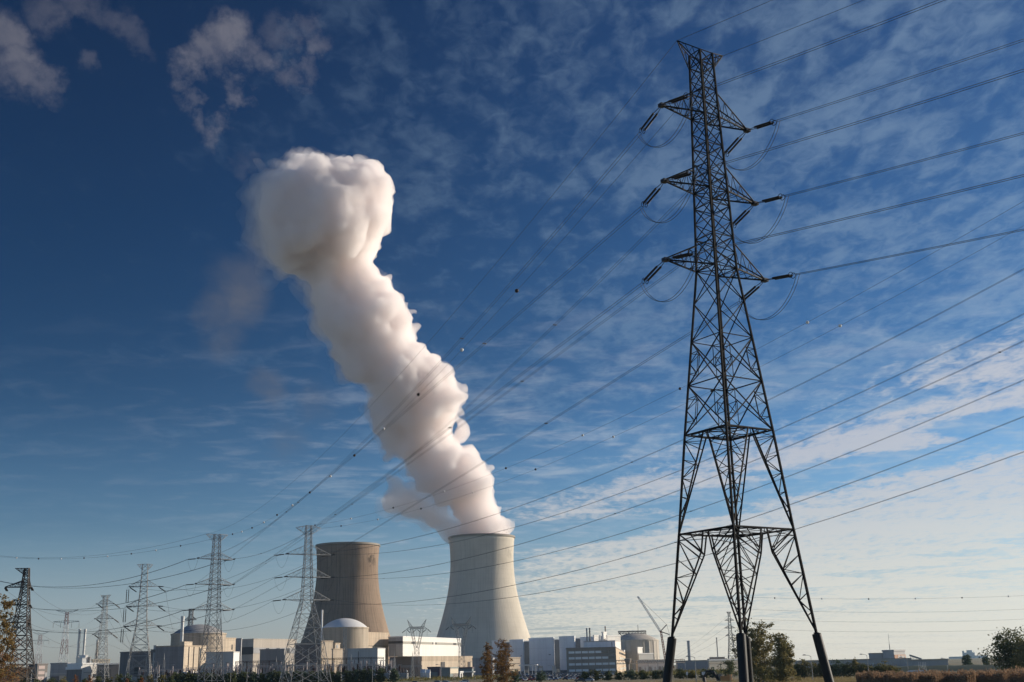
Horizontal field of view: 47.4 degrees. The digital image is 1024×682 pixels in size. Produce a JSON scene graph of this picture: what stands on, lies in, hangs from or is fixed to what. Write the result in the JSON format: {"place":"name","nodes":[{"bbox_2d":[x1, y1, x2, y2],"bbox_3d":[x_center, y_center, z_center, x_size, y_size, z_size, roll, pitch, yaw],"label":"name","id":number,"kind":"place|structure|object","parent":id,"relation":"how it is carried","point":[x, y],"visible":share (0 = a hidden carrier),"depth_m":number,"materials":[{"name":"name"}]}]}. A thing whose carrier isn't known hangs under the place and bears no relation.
{"place":"outdoors","nodes":[
{"label":"outdoors","id":0,"kind":"place"},
{"bbox_2d":[29,663,48,681],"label":"factory hall","id":1,"kind":"structure","parent":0,"point":[41,669],"depth_m":943.90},
{"bbox_2d":[49,663,68,681],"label":"factory hall","id":2,"kind":"structure","parent":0,"point":[58,671],"depth_m":886.57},
{"bbox_2d":[65,655,96,681],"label":"works building","id":3,"kind":"structure","parent":0,"point":[81,667],"depth_m":821.40,"materials":[{"name":"white paint"}]},
{"bbox_2d":[119,651,150,681],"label":"auxiliary building","id":4,"kind":"structure","parent":0,"point":[137,656],"depth_m":982.51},
{"bbox_2d":[225,638,235,651],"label":"auxiliary building","id":5,"kind":"structure","parent":0,"point":[230,644],"depth_m":1061.17,"materials":[{"name":"beige concrete"}]},
{"bbox_2d":[235,638,242,671],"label":"auxiliary building","id":6,"kind":"structure","parent":0,"point":[238,646],"depth_m":1086.11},
{"bbox_2d":[259,649,285,678],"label":"auxiliary building","id":7,"kind":"structure","parent":0,"point":[266,655],"depth_m":950.17,"materials":[{"name":"stone"}]},
{"bbox_2d":[294,643,319,678],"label":"auxiliary building","id":8,"kind":"structure","parent":0,"point":[303,661],"depth_m":1051.18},
{"bbox_2d":[320,641,333,669],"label":"auxiliary building","id":9,"kind":"structure","parent":0,"point":[328,645],"depth_m":958.69,"materials":[{"name":"beige concrete"}]},
{"bbox_2d":[331,649,344,674],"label":"auxiliary building","id":10,"kind":"structure","parent":0,"point":[337,653],"depth_m":943.38,"materials":[{"name":"beige concrete"}]},
{"bbox_2d":[320,618,368,662],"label":"reactor building","id":11,"kind":"structure","parent":0,"point":[357,633],"depth_m":993.26,"materials":[{"name":"concrete"}]},
{"bbox_2d":[368,632,388,672],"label":"auxiliary building","id":12,"kind":"structure","parent":0,"point":[377,639],"depth_m":1062.98,"materials":[{"name":"beige concrete"}]},
{"bbox_2d":[472,658,494,674],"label":"auxiliary building","id":13,"kind":"structure","parent":0,"point":[476,663],"depth_m":1013.95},
{"bbox_2d":[0,0,1023,678],"label":"sky","id":14,"kind":"structure","parent":0,"point":[228,228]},
{"bbox_2d":[507,657,520,674],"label":"auxiliary building","id":15,"kind":"structure","parent":0,"point":[516,662],"depth_m":979.43,"materials":[{"name":"beige concrete"}]},
{"bbox_2d":[47,657,1003,681],"bbox_3d":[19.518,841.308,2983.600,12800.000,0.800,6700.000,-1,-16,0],"label":"ground","id":16,"kind":"structure","parent":0,"point":[976,661],"depth_m":544.88,"materials":[{"name":"green plant"}]},
{"bbox_2d":[0,594,18,681],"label":"willow tree","id":17,"kind":"object","parent":16,"relation":"on","point":[5,625],"visible":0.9,"depth_m":178.74,"materials":[{"name":"brown plant"}]},
{"bbox_2d":[0,636,28,681],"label":"willow tree","id":18,"kind":"object","parent":16,"relation":"on","point":[12,675],"visible":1,"depth_m":169.46,"materials":[{"name":"brown plant"}]},
{"bbox_2d":[2,667,31,681],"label":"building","id":19,"kind":"structure","parent":16,"relation":"on","point":[18,675],"depth_m":678.93,"materials":[{"name":"grey concrete"}]},
{"bbox_2d":[0,568,35,681],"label":"pylon","id":20,"kind":"object","parent":16,"relation":"on","point":[27,604],"visible":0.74,"depth_m":504.85,"materials":[{"name":"grey metal"}]},
{"bbox_2d":[53,610,78,662],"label":"pylon","id":21,"kind":"object","parent":16,"relation":"on","point":[67,620],"visible":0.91,"depth_m":1547.79,"materials":[{"name":"metal"}]},
{"bbox_2d":[91,595,119,681],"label":"pylon","id":22,"kind":"object","parent":16,"relation":"on","point":[107,631],"visible":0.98,"depth_m":807.85,"materials":[{"name":"metal"}]},
{"bbox_2d":[96,663,119,681],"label":"works building","id":23,"kind":"structure","parent":16,"relation":"on","point":[113,671],"depth_m":813.47,"materials":[{"name":"white paint"}]},
{"bbox_2d":[120,564,165,681],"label":"pylon","id":24,"kind":"object","parent":16,"relation":"on","point":[146,625],"visible":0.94,"depth_m":604.62,"materials":[{"name":"metal"}]},
{"bbox_2d":[154,641,205,681],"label":"auxiliary building","id":25,"kind":"structure","parent":16,"relation":"on","point":[183,655],"depth_m":936.21,"materials":[{"name":"beige concrete"}]},
{"bbox_2d":[170,624,226,651],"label":"reactor building","id":26,"kind":"structure","parent":16,"relation":"on","point":[194,639],"depth_m":996.44,"materials":[{"name":"concrete"}]},
{"bbox_2d":[183,534,234,681],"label":"pylon","id":27,"kind":"object","parent":16,"relation":"on","point":[210,604],"visible":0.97,"depth_m":510.92,"materials":[{"name":"metal"}]},
{"bbox_2d":[206,651,239,675],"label":"workshop","id":28,"kind":"structure","parent":16,"relation":"on","point":[231,657],"depth_m":904.18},
{"bbox_2d":[241,639,296,675],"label":"turbine hall","id":29,"kind":"structure","parent":16,"relation":"on","point":[251,650],"depth_m":1122.90,"materials":[{"name":"white"}]},
{"bbox_2d":[273,525,334,681],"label":"pylon","id":30,"kind":"object","parent":16,"relation":"on","point":[310,579],"visible":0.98,"depth_m":520.75,"materials":[{"name":"metal"}]},
{"bbox_2d":[285,416,1022,604],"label":"power cable","id":31,"kind":"object","parent":30,"relation":"attached to","point":[704,533],"visible":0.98,"depth_m":239.33,"materials":[{"name":"grey metal"}]},
{"bbox_2d":[288,340,1023,577],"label":"power cable","id":32,"kind":"object","parent":30,"relation":"attached to","point":[726,471],"visible":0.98,"depth_m":242.18,"materials":[{"name":"grey metal"}]},
{"bbox_2d":[289,268,1023,553],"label":"power cable","id":33,"kind":"object","parent":30,"relation":"attached to","point":[715,424],"visible":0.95,"depth_m":240.41,"materials":[{"name":"grey metal"}]},
{"bbox_2d":[304,202,1021,526],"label":"power cable","id":34,"kind":"object","parent":30,"relation":"attached to","point":[807,322],"visible":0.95,"depth_m":253.71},
{"bbox_2d":[328,226,1022,527],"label":"power cable","id":35,"kind":"object","parent":30,"relation":"attached to","point":[839,325],"visible":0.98,"depth_m":271.67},
{"bbox_2d":[334,313,1023,554],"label":"power cable","id":36,"kind":"object","parent":30,"relation":"attached to","point":[725,452],"visible":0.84,"depth_m":266.06,"materials":[{"name":"grey metal"}]},
{"bbox_2d":[338,451,1023,604],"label":"power cable","id":37,"kind":"object","parent":30,"relation":"attached to","point":[757,540],"visible":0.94,"depth_m":252.32,"materials":[{"name":"grey metal"}]},
{"bbox_2d":[340,379,1023,578],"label":"power cable","id":38,"kind":"object","parent":30,"relation":"attached to","point":[728,498],"visible":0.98,"depth_m":268.23,"materials":[{"name":"grey metal"}]},
{"bbox_2d":[342,628,346,669],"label":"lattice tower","id":39,"kind":"structure","parent":16,"relation":"on","point":[345,643],"depth_m":833.64,"materials":[{"name":"metal"}]},
{"bbox_2d":[301,542,389,665],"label":"cooling tower","id":40,"kind":"structure","parent":16,"relation":"on","point":[348,587],"depth_m":1526.97,"materials":[{"name":"grey concrete"}]},
{"bbox_2d":[342,670,354,681],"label":"hedge tree","id":41,"kind":"object","parent":16,"relation":"on","point":[348,676],"visible":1,"depth_m":589.64,"materials":[{"name":"green plant"}]},
{"bbox_2d":[321,657,383,671],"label":"gantry","id":42,"kind":"object","parent":16,"relation":"on","point":[354,660],"visible":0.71,"depth_m":793.60,"materials":[{"name":"grey metal"}]},
{"bbox_2d":[347,648,385,671],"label":"workshop","id":43,"kind":"structure","parent":16,"relation":"on","point":[353,653],"depth_m":919.83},
{"bbox_2d":[374,668,386,681],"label":"hedge tree","id":44,"kind":"object","parent":16,"relation":"on","point":[379,677],"visible":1,"depth_m":591.57,"materials":[{"name":"green plant"}]},
{"bbox_2d":[386,668,400,681],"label":"hedge tree","id":45,"kind":"object","parent":16,"relation":"on","point":[394,676],"visible":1,"depth_m":592.17,"materials":[{"name":"green plant"}]},
{"bbox_2d":[402,620,430,676],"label":"pylon","id":46,"kind":"object","parent":16,"relation":"on","point":[412,628],"visible":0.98,"depth_m":898.56,"materials":[{"name":"metal"}]},
{"bbox_2d":[390,656,472,676],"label":"base storey","id":47,"kind":"object","parent":16,"relation":"on","point":[425,662],"visible":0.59,"depth_m":1082.29,"materials":[{"name":"beige concrete"}]},
{"bbox_2d":[388,636,460,656],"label":"turbine hall","id":48,"kind":"structure","parent":47,"relation":"on","point":[400,646],"depth_m":1104.53,"materials":[{"name":"white paint"}]},
{"bbox_2d":[427,667,439,677],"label":"shed","id":49,"kind":"structure","parent":16,"relation":"on","point":[434,671],"depth_m":864.96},
{"bbox_2d":[133,667,735,681],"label":"undergrowth","id":50,"kind":"object","parent":16,"relation":"on","point":[430,678],"visible":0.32,"depth_m":684.01,"materials":[{"name":"green plant"}]},
{"bbox_2d":[440,667,458,677],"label":"shed","id":51,"kind":"structure","parent":16,"relation":"on","point":[448,671],"depth_m":818.14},
{"bbox_2d":[446,617,475,666],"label":"pylon","id":52,"kind":"object","parent":16,"relation":"on","point":[463,657],"visible":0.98,"depth_m":929.59,"materials":[{"name":"metal"}]},
{"bbox_2d":[437,533,530,657],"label":"cooling tower","id":53,"kind":"structure","parent":16,"relation":"on","point":[498,618],"depth_m":1460.27,"materials":[{"name":"concrete"}]},
{"bbox_2d":[479,642,498,681],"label":"poplar tree","id":54,"kind":"object","parent":16,"relation":"on","point":[487,666],"visible":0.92,"depth_m":384.94,"materials":[{"name":"brown plant"}]},
{"bbox_2d":[491,640,504,673],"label":"blue hall","id":55,"kind":"structure","parent":16,"relation":"on","point":[495,649],"depth_m":1213.03,"materials":[{"name":"metal"}]},
{"bbox_2d":[489,638,518,681],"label":"poplar tree","id":56,"kind":"object","parent":16,"relation":"on","point":[500,664],"visible":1,"depth_m":379.94,"materials":[{"name":"brown plant"}]},
{"bbox_2d":[509,639,524,672],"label":"blue hall","id":57,"kind":"structure","parent":16,"relation":"on","point":[517,647],"depth_m":1205.56,"materials":[{"name":"metal"}]},
{"bbox_2d":[524,641,529,672],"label":"link block","id":58,"kind":"structure","parent":16,"relation":"on","point":[526,653],"depth_m":1225.92,"materials":[{"name":"stone"}]},
{"bbox_2d":[528,637,554,672],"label":"blue hall","id":59,"kind":"structure","parent":16,"relation":"on","point":[541,652],"depth_m":1201.41,"materials":[{"name":"metal"}]},
{"bbox_2d":[554,639,559,671],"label":"link block","id":60,"kind":"structure","parent":16,"relation":"on","point":[557,653],"depth_m":1225.47,"materials":[{"name":"concrete"}]},
{"bbox_2d":[559,636,575,671],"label":"blue hall","id":61,"kind":"structure","parent":16,"relation":"on","point":[565,642],"depth_m":1194.31,"materials":[{"name":"metal"}]},
{"bbox_2d":[566,647,625,673],"bbox_3d":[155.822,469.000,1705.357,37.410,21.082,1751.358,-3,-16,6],"label":"office building","id":62,"kind":"structure","parent":16,"relation":"on","point":[589,659],"depth_m":867.26,"materials":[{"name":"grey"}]},
{"bbox_2d":[583,640,620,648],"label":"building","id":63,"kind":"structure","parent":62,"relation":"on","point":[613,643],"depth_m":1114.64,"materials":[{"name":"metal"}]},
{"bbox_2d":[589,670,603,680],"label":"bush","id":64,"kind":"object","parent":16,"relation":"on","point":[596,675],"visible":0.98,"depth_m":479.07,"materials":[{"name":"green plant"}]},
{"bbox_2d":[623,669,638,679],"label":"bush","id":65,"kind":"object","parent":16,"relation":"on","point":[630,674],"visible":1,"depth_m":477.98,"materials":[{"name":"green plant"}]},
{"bbox_2d":[618,630,659,669],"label":"reactor building","id":66,"kind":"structure","parent":16,"relation":"on","point":[631,642],"depth_m":1258.97,"materials":[{"name":"concrete"}]},
{"bbox_2d":[637,653,653,659],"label":"auxiliary building","id":67,"kind":"structure","parent":16,"relation":"on","point":[645,656],"depth_m":1109.48,"materials":[{"name":"white paint"}]},
{"bbox_2d":[636,660,664,671],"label":"storage hall","id":68,"kind":"structure","parent":16,"relation":"on","point":[654,665],"depth_m":944.08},
{"bbox_2d":[616,659,684,671],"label":"pipe bridge","id":69,"kind":"structure","parent":16,"relation":"on","point":[649,662],"depth_m":775.69,"materials":[{"name":"grey metal"}]},
{"bbox_2d":[637,596,673,667],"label":"crawler crane","id":70,"kind":"object","parent":16,"relation":"on","point":[653,620],"visible":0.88,"depth_m":1079.36,"materials":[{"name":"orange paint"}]},
{"bbox_2d":[674,668,686,678],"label":"bush","id":71,"kind":"object","parent":16,"relation":"on","point":[680,674],"visible":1,"depth_m":475.53,"materials":[{"name":"green plant"}]},
{"bbox_2d":[675,660,707,670],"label":"storage hall","id":72,"kind":"structure","parent":16,"relation":"on","point":[690,664],"depth_m":900.19,"materials":[{"name":"metal"}]},
{"bbox_2d":[702,670,731,681],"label":"excavator","id":73,"kind":"object","parent":16,"relation":"on","point":[721,677],"visible":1,"depth_m":312.52,"materials":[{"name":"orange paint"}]},
{"bbox_2d":[707,657,737,670],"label":"storage hall","id":74,"kind":"structure","parent":16,"relation":"on","point":[714,662],"depth_m":860.44,"materials":[{"name":"white paint"}]},
{"bbox_2d":[716,658,737,676],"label":"bush","id":75,"kind":"object","parent":16,"relation":"on","point":[731,667],"visible":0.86,"depth_m":445.33,"materials":[{"name":"green plant"}]},
{"bbox_2d":[724,612,736,658],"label":"pylon","id":76,"kind":"object","parent":16,"relation":"on","point":[730,619],"visible":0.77,"depth_m":1098.00,"materials":[{"name":"metal"}]},
{"bbox_2d":[637,41,833,681],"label":"pylon","id":77,"kind":"object","parent":16,"relation":"on","point":[744,659],"visible":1,"depth_m":121.31,"materials":[{"name":"metal"}]},
{"bbox_2d":[194,283,644,608],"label":"power cable","id":78,"kind":"object","parent":77,"relation":"attached to","point":[463,418],"visible":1,"depth_m":171.72,"materials":[{"name":"black metal"}]},
{"bbox_2d":[199,206,644,580],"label":"power cable","id":79,"kind":"object","parent":77,"relation":"attached to","point":[460,365],"visible":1,"depth_m":175.87,"materials":[{"name":"black metal"}]},
{"bbox_2d":[205,132,642,556],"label":"power cable","id":80,"kind":"object","parent":77,"relation":"attached to","point":[484,311],"visible":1,"depth_m":169.14,"materials":[{"name":"black metal"}]},
{"bbox_2d":[208,42,675,533],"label":"power cable","id":81,"kind":"object","parent":77,"relation":"attached to","point":[512,243],"visible":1,"depth_m":167.68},
{"bbox_2d":[230,72,708,534],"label":"power cable","id":82,"kind":"object","parent":77,"relation":"attached to","point":[462,349],"visible":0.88,"depth_m":194.65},
{"bbox_2d":[235,156,721,558],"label":"power cable","id":83,"kind":"object","parent":77,"relation":"attached to","point":[485,389],"visible":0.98,"depth_m":207.92,"materials":[{"name":"black metal"}]},
{"bbox_2d":[237,228,729,581],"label":"power cable","id":84,"kind":"object","parent":77,"relation":"attached to","point":[521,381],"visible":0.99,"depth_m":189.11,"materials":[{"name":"black metal"}]},
{"bbox_2d":[237,301,740,607],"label":"power cable","id":85,"kind":"object","parent":77,"relation":"attached to","point":[525,435],"visible":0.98,"depth_m":184.89,"materials":[{"name":"black metal"}]},
{"bbox_2d":[688,0,944,95],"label":"power cable","id":86,"kind":"object","parent":77,"relation":"attached to","point":[819,45],"visible":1,"depth_m":109.75,"materials":[{"name":"black metal"}]},
{"bbox_2d":[692,69,1023,172],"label":"power cable","id":87,"kind":"object","parent":77,"relation":"attached to","point":[866,120],"visible":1,"depth_m":104.00,"materials":[{"name":"black metal"}]},
{"bbox_2d":[694,174,1023,253],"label":"power cable","id":88,"kind":"object","parent":77,"relation":"attached to","point":[867,212],"visible":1,"depth_m":101.69,"materials":[{"name":"black metal"}]},
{"bbox_2d":[775,39,1022,121],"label":"power cable","id":89,"kind":"object","parent":77,"relation":"attached to","point":[901,81],"visible":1,"depth_m":116.81,"materials":[{"name":"black metal"}]},
{"bbox_2d":[783,132,1023,196],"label":"power cable","id":90,"kind":"object","parent":77,"relation":"attached to","point":[907,163],"visible":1,"depth_m":115.18,"materials":[{"name":"black metal"}]},
{"bbox_2d":[793,229,1023,274],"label":"power cable","id":91,"kind":"object","parent":77,"relation":"attached to","point":[913,252],"visible":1,"depth_m":113.40,"materials":[{"name":"black metal"}]},
{"bbox_2d":[729,618,777,681],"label":"birch tree","id":92,"kind":"object","parent":16,"relation":"on","point":[759,650],"visible":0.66,"depth_m":329.90,"materials":[{"name":"green plant"}]},
{"bbox_2d":[753,665,782,681],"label":"bush","id":93,"kind":"object","parent":16,"relation":"on","point":[761,671],"visible":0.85,"depth_m":309.92,"materials":[{"name":"green plant"}]},
{"bbox_2d":[765,632,801,681],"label":"birch tree","id":94,"kind":"object","parent":16,"relation":"on","point":[782,662],"visible":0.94,"depth_m":315.01,"materials":[{"name":"green plant"}]},
{"bbox_2d":[797,658,816,677],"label":"shrub","id":95,"kind":"object","parent":16,"relation":"on","point":[803,666],"visible":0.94,"depth_m":401.77,"materials":[{"name":"green plant"}]},
{"bbox_2d":[804,661,822,677],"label":"shrub","id":96,"kind":"object","parent":16,"relation":"on","point":[814,666],"visible":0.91,"depth_m":400.87,"materials":[{"name":"green plant"}]},
{"bbox_2d":[831,659,848,676],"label":"shrub","id":97,"kind":"object","parent":16,"relation":"on","point":[839,667],"visible":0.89,"depth_m":398.95,"materials":[{"name":"green plant"}]},
{"bbox_2d":[839,658,857,676],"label":"shrub","id":98,"kind":"object","parent":16,"relation":"on","point":[848,671],"visible":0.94,"depth_m":398.06,"materials":[{"name":"green plant"}]},
{"bbox_2d":[794,658,911,667],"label":"long hall","id":99,"kind":"structure","parent":16,"relation":"on","point":[897,661],"depth_m":692.22,"materials":[{"name":"metal"}]},
{"bbox_2d":[772,664,1007,672],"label":"dyke","id":100,"kind":"structure","parent":16,"relation":"on","point":[951,667],"depth_m":519.97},
{"bbox_2d":[882,650,905,658],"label":"office block","id":101,"kind":"structure","parent":16,"relation":"on","point":[893,653],"depth_m":702.84,"materials":[{"name":"stone"}]},
{"bbox_2d":[855,668,975,681],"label":"reeds","id":102,"kind":"object","parent":16,"relation":"on","point":[962,675],"visible":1,"depth_m":264.11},
{"bbox_2d":[905,659,947,665],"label":"long hall","id":103,"kind":"structure","parent":16,"relation":"on","point":[931,662],"depth_m":673.64,"materials":[{"name":"metal"}]},
{"bbox_2d":[949,650,975,658],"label":"factory","id":104,"kind":"structure","parent":16,"relation":"on","point":[970,653],"depth_m":4673.73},
{"bbox_2d":[961,654,973,664],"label":"ball tree","id":105,"kind":"object","parent":16,"relation":"on","point":[966,659],"visible":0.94,"depth_m":649.05,"materials":[{"name":"green plant"}]},
{"bbox_2d":[972,665,1023,681],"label":"reeds","id":106,"kind":"object","parent":16,"relation":"on","point":[1015,674],"visible":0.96,"depth_m":264.53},
{"bbox_2d":[978,626,1023,669],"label":"oak tree","id":107,"kind":"object","parent":16,"relation":"on","point":[1005,648],"visible":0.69,"depth_m":342.69,"materials":[{"name":"green plant"}]},
{"bbox_2d":[1010,636,1023,669],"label":"oak tree","id":108,"kind":"object","parent":16,"relation":"on","point":[1020,659],"visible":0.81,"depth_m":332.75,"materials":[{"name":"green plant"}]},
{"bbox_2d":[625,678,768,681],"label":"grass","id":109,"kind":"structure","parent":0,"point":[712,680],"depth_m":377.90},
{"bbox_2d":[775,676,856,681],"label":"grass","id":110,"kind":"structure","parent":0,"point":[835,678],"depth_m":337.32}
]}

